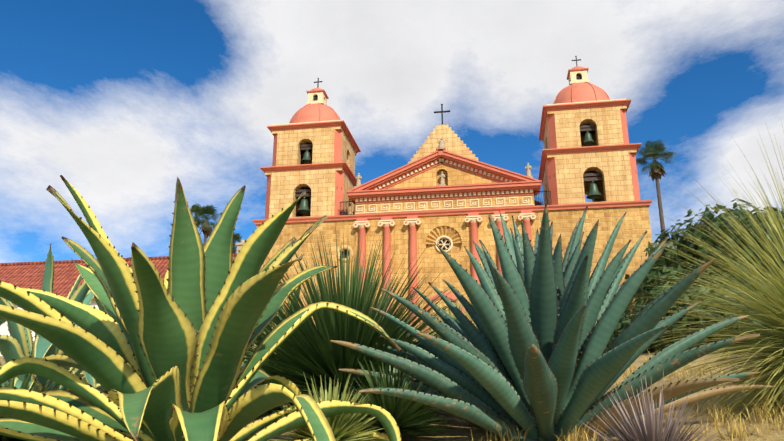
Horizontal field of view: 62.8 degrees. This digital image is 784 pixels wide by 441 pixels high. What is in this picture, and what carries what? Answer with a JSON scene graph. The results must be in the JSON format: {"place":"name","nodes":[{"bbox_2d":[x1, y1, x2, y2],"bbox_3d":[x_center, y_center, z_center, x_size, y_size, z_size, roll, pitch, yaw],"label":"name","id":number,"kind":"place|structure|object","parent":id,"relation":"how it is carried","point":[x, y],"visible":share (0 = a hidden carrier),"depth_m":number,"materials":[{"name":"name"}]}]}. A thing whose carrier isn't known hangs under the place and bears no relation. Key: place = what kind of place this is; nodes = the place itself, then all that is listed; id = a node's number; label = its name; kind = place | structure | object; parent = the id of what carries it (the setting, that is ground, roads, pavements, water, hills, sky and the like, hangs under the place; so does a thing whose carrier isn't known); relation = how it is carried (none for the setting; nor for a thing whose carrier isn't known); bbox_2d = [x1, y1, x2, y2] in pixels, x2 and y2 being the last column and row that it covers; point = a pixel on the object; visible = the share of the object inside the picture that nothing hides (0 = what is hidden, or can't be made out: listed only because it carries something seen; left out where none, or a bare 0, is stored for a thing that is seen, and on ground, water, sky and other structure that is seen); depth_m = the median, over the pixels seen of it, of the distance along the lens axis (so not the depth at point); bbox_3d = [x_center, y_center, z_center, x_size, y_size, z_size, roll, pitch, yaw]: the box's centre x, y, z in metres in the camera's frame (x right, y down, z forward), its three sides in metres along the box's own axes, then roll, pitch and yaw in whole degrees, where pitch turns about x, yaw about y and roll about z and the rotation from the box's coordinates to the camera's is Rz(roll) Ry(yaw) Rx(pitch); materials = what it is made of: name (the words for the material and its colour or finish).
{"place":"outdoors","nodes":[
{"label":"outdoors","id":0,"kind":"place"},
{"bbox_2d":[0,253,236,299],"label":"tiled roof","id":1,"kind":"structure","parent":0,"point":[31,274],"depth_m":46.22,"materials":[{"name":"red tile"}]},
{"bbox_2d":[260,88,360,218],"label":"tower","id":2,"kind":"structure","parent":0,"point":[328,172],"depth_m":46.24,"materials":[{"name":"stone"}]},
{"bbox_2d":[295,144,350,213],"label":"bells","id":3,"kind":"object","parent":2,"relation":"on","point":[304,207],"visible":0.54,"depth_m":45.77,"materials":[{"name":"green metal"}]},
{"bbox_2d":[0,347,783,440],"bbox_3d":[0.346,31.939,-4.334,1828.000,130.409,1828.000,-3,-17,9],"label":"ground","id":4,"kind":"structure","parent":0,"point":[462,430],"depth_m":4.46,"materials":[{"name":"beige soil"}]},
{"bbox_2d":[0,374,63,440],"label":"spiky clump","id":5,"kind":"object","parent":4,"relation":"on","point":[24,385],"visible":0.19,"depth_m":3.49,"materials":[{"name":"green plant"}]},
{"bbox_2d":[0,300,98,355],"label":"convento walls","id":6,"kind":"structure","parent":4,"relation":"on","point":[4,329],"depth_m":43.23,"materials":[{"name":"white paint"}]},
{"bbox_2d":[236,240,244,253],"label":"roof chimney","id":7,"kind":"object","parent":6,"relation":"on","point":[240,244],"visible":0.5,"depth_m":45.50,"materials":[{"name":"paint"}]},
{"bbox_2d":[0,244,119,407],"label":"variegated agave","id":8,"kind":"object","parent":4,"relation":"on","point":[17,343],"visible":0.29,"depth_m":5.75,"materials":[{"name":"green plant"}]},
{"bbox_2d":[71,296,106,392],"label":"shrub","id":9,"kind":"object","parent":4,"relation":"on","point":[99,304],"depth_m":8.39,"materials":[{"name":"green plant"}]},
{"bbox_2d":[190,203,205,227],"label":"palm","id":10,"kind":"object","parent":4,"relation":"on","point":[194,208],"visible":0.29,"depth_m":114.40,"materials":[{"name":"green plant"}]},
{"bbox_2d":[0,175,401,440],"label":"variegated agave","id":11,"kind":"object","parent":4,"relation":"on","point":[152,353],"visible":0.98,"depth_m":2.90,"materials":[{"name":"green plant"}]},
{"bbox_2d":[193,205,220,246],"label":"palm","id":12,"kind":"object","parent":4,"relation":"on","point":[205,227],"visible":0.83,"depth_m":90.83,"materials":[{"name":"green plant"}]},
{"bbox_2d":[232,232,241,252],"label":"palm","id":13,"kind":"object","parent":4,"relation":"on","point":[236,237],"visible":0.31,"depth_m":96.74,"materials":[{"name":"green plant"}]},
{"bbox_2d":[246,285,321,413],"bbox_3d":[-1.107,1.242,5.764,1.706,1.474,1.685,-3,-17,9],"label":"shrub","id":14,"kind":"object","parent":4,"relation":"on","point":[297,289],"depth_m":5.55,"materials":[{"name":"green plant"}]},
{"bbox_2d":[254,220,354,344],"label":"tower base","id":15,"kind":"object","parent":4,"relation":"on","point":[290,231],"visible":0.19,"depth_m":43.58,"materials":[{"name":"stone"}]},
{"bbox_2d":[269,374,385,440],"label":"spiky plant","id":16,"kind":"object","parent":4,"relation":"on","point":[342,427],"visible":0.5,"depth_m":3.58,"materials":[{"name":"green plant"}]},
{"bbox_2d":[241,226,465,422],"bbox_3d":[-0.389,1.166,5.448,2.416,2.136,2.403,-3,-17,9],"label":"dasylirion","id":17,"kind":"object","parent":4,"relation":"on","point":[315,352],"visible":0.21,"depth_m":5.01,"materials":[{"name":"green plant"}]},
{"bbox_2d":[339,356,451,434],"bbox_3d":[-0.013,1.135,4.116,0.818,0.537,0.824,-3,-17,9],"label":"spiky plant","id":18,"kind":"object","parent":4,"relation":"on","point":[408,416],"visible":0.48,"depth_m":3.98,"materials":[{"name":"green plant"}]},
{"bbox_2d":[67,347,783,440],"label":"dry grass tufts","id":19,"kind":"object","parent":4,"relation":"on","point":[736,430],"visible":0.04,"depth_m":4.27,"materials":[{"name":"beige plant"}]},
{"bbox_2d":[354,211,535,333],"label":"wall","id":20,"kind":"structure","parent":4,"relation":"on","point":[431,255],"depth_m":42.09,"materials":[{"name":"stone"}]},
{"bbox_2d":[415,286,476,340],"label":"shrub","id":21,"kind":"object","parent":4,"relation":"on","point":[461,309],"visible":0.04,"depth_m":8.24,"materials":[{"name":"green plant"}]},
{"bbox_2d":[253,200,651,341],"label":"facade columns and trim","id":22,"kind":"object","parent":4,"relation":"on","point":[412,221],"visible":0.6,"depth_m":42.18,"materials":[{"name":"paint"}]},
{"bbox_2d":[346,124,541,214],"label":"pediment","id":23,"kind":"structure","parent":22,"relation":"on","point":[470,180],"depth_m":43.19,"materials":[{"name":"stone"}]},
{"bbox_2d":[354,173,361,187],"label":"corner statue","id":24,"kind":"object","parent":23,"relation":"on","point":[358,178],"visible":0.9,"depth_m":44.09,"materials":[{"name":"stone"}]},
{"bbox_2d":[438,138,445,148],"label":"statue apex","id":25,"kind":"object","parent":23,"relation":"on","point":[441,143],"visible":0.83,"depth_m":44.30,"materials":[{"name":"stone"}]},
{"bbox_2d":[434,104,449,124],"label":"gable cross","id":26,"kind":"object","parent":23,"relation":"on","point":[441,111],"visible":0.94,"depth_m":46.20,"materials":[{"name":"metal"}]},
{"bbox_2d":[439,172,445,185],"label":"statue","id":27,"kind":"object","parent":23,"relation":"on","point":[442,177],"visible":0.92,"depth_m":43.47,"materials":[{"name":"stone"}]},
{"bbox_2d":[340,191,551,214],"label":"terrace railings","id":28,"kind":"object","parent":22,"relation":"on","point":[534,195],"visible":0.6,"depth_m":42.11,"materials":[{"name":"metal"}]},
{"bbox_2d":[330,203,773,440],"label":"blue agave","id":29,"kind":"object","parent":4,"relation":"on","point":[525,354],"visible":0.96,"depth_m":3.84,"materials":[{"name":"teal plant"}]},
{"bbox_2d":[535,206,652,346],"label":"tower base","id":30,"kind":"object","parent":4,"relation":"on","point":[634,226],"visible":0.23,"depth_m":40.62,"materials":[{"name":"stone"}]},
{"bbox_2d":[602,288,689,354],"bbox_3d":[9.261,3.586,21.500,5.480,3.163,5.055,-3,-17,9],"label":"shrub","id":31,"kind":"object","parent":4,"relation":"on","point":[622,323],"visible":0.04,"depth_m":21.18,"materials":[{"name":"green plant"}]},
{"bbox_2d":[575,371,730,440],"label":"spiky plant","id":32,"kind":"object","parent":4,"relation":"on","point":[646,429],"visible":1,"depth_m":2.64,"materials":[{"name":"grey plant"}]},
{"bbox_2d":[622,248,686,309],"bbox_3d":[17.589,4.814,39.321,7.645,7.120,6.860,-3,-17,9],"label":"shrub","id":33,"kind":"object","parent":4,"relation":"on","point":[627,277],"visible":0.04,"depth_m":38.76,"materials":[{"name":"green plant"}]},
{"bbox_2d":[636,139,678,233],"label":"palm","id":34,"kind":"object","parent":4,"relation":"on","point":[657,171],"visible":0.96,"depth_m":71.08,"materials":[{"name":"green plant"}]},
{"bbox_2d":[649,250,684,273],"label":"shrub","id":35,"kind":"object","parent":4,"relation":"on","point":[668,267],"depth_m":35.81,"materials":[{"name":"green plant"}]},
{"bbox_2d":[634,262,711,311],"bbox_3d":[12.328,3.763,26.619,4.118,4.233,3.847,-3,-17,9],"label":"shrub","id":36,"kind":"object","parent":4,"relation":"on","point":[645,285],"visible":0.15,"depth_m":26.74,"materials":[{"name":"green plant"}]},
{"bbox_2d":[632,268,735,309],"bbox_3d":[11.779,3.526,23.516,5.105,3.914,6.209,6,-17,-20],"label":"shrub","id":37,"kind":"object","parent":4,"relation":"on","point":[667,288],"depth_m":23.54,"materials":[{"name":"green plant"}]},
{"bbox_2d":[641,199,762,271],"bbox_3d":[15.089,2.827,29.422,6.663,7.014,7.601,-3,-17,9],"label":"shrub","id":38,"kind":"object","parent":4,"relation":"on","point":[675,236],"visible":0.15,"depth_m":29.55,"materials":[{"name":"green plant"}]},
{"bbox_2d":[624,122,783,424],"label":"grass tree","id":39,"kind":"object","parent":4,"relation":"on","point":[775,349],"visible":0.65,"depth_m":4.93,"materials":[{"name":"green plant"}]},
{"bbox_2d":[648,271,777,353],"bbox_3d":[9.083,2.800,16.435,4.815,2.615,5.650,-3,-17,9],"label":"shrub","id":40,"kind":"object","parent":4,"relation":"on","point":[678,305],"visible":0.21,"depth_m":15.51,"materials":[{"name":"green plant"}]},
{"bbox_2d":[675,269,783,353],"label":"shrub","id":41,"kind":"object","parent":4,"relation":"on","point":[700,313],"visible":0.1,"depth_m":14.28,"materials":[{"name":"green plant"}]},
{"bbox_2d":[680,262,781,297],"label":"shrub","id":42,"kind":"object","parent":4,"relation":"on","point":[720,272],"depth_m":19.92,"materials":[{"name":"green plant"}]},
{"bbox_2d":[685,198,783,280],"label":"shrub","id":43,"kind":"object","parent":4,"relation":"on","point":[714,243],"visible":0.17,"depth_m":25.37,"materials":[{"name":"green plant"}]},
{"bbox_2d":[719,207,783,283],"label":"shrub","id":44,"kind":"object","parent":4,"relation":"on","point":[750,250],"visible":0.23,"depth_m":22.69,"materials":[{"name":"green plant"}]},
{"bbox_2d":[0,0,783,262],"label":"sky","id":45,"kind":"structure","parent":0,"point":[121,100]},
{"bbox_2d":[538,66,641,204],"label":"tower","id":46,"kind":"structure","parent":0,"point":[568,159],"depth_m":43.01,"materials":[{"name":"stone"}]},
{"bbox_2d":[554,124,602,198],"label":"bells","id":47,"kind":"object","parent":46,"relation":"on","point":[593,193],"visible":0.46,"depth_m":42.53,"materials":[{"name":"green metal"}]},
{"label":"statue pedestals","id":48,"kind":"object","parent":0,"visible":0},
{"bbox_2d":[525,163,532,177],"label":"corner statue","id":49,"kind":"object","parent":48,"relation":"on","point":[528,167],"visible":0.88,"depth_m":42.25,"materials":[{"name":"stone"}]}
]}

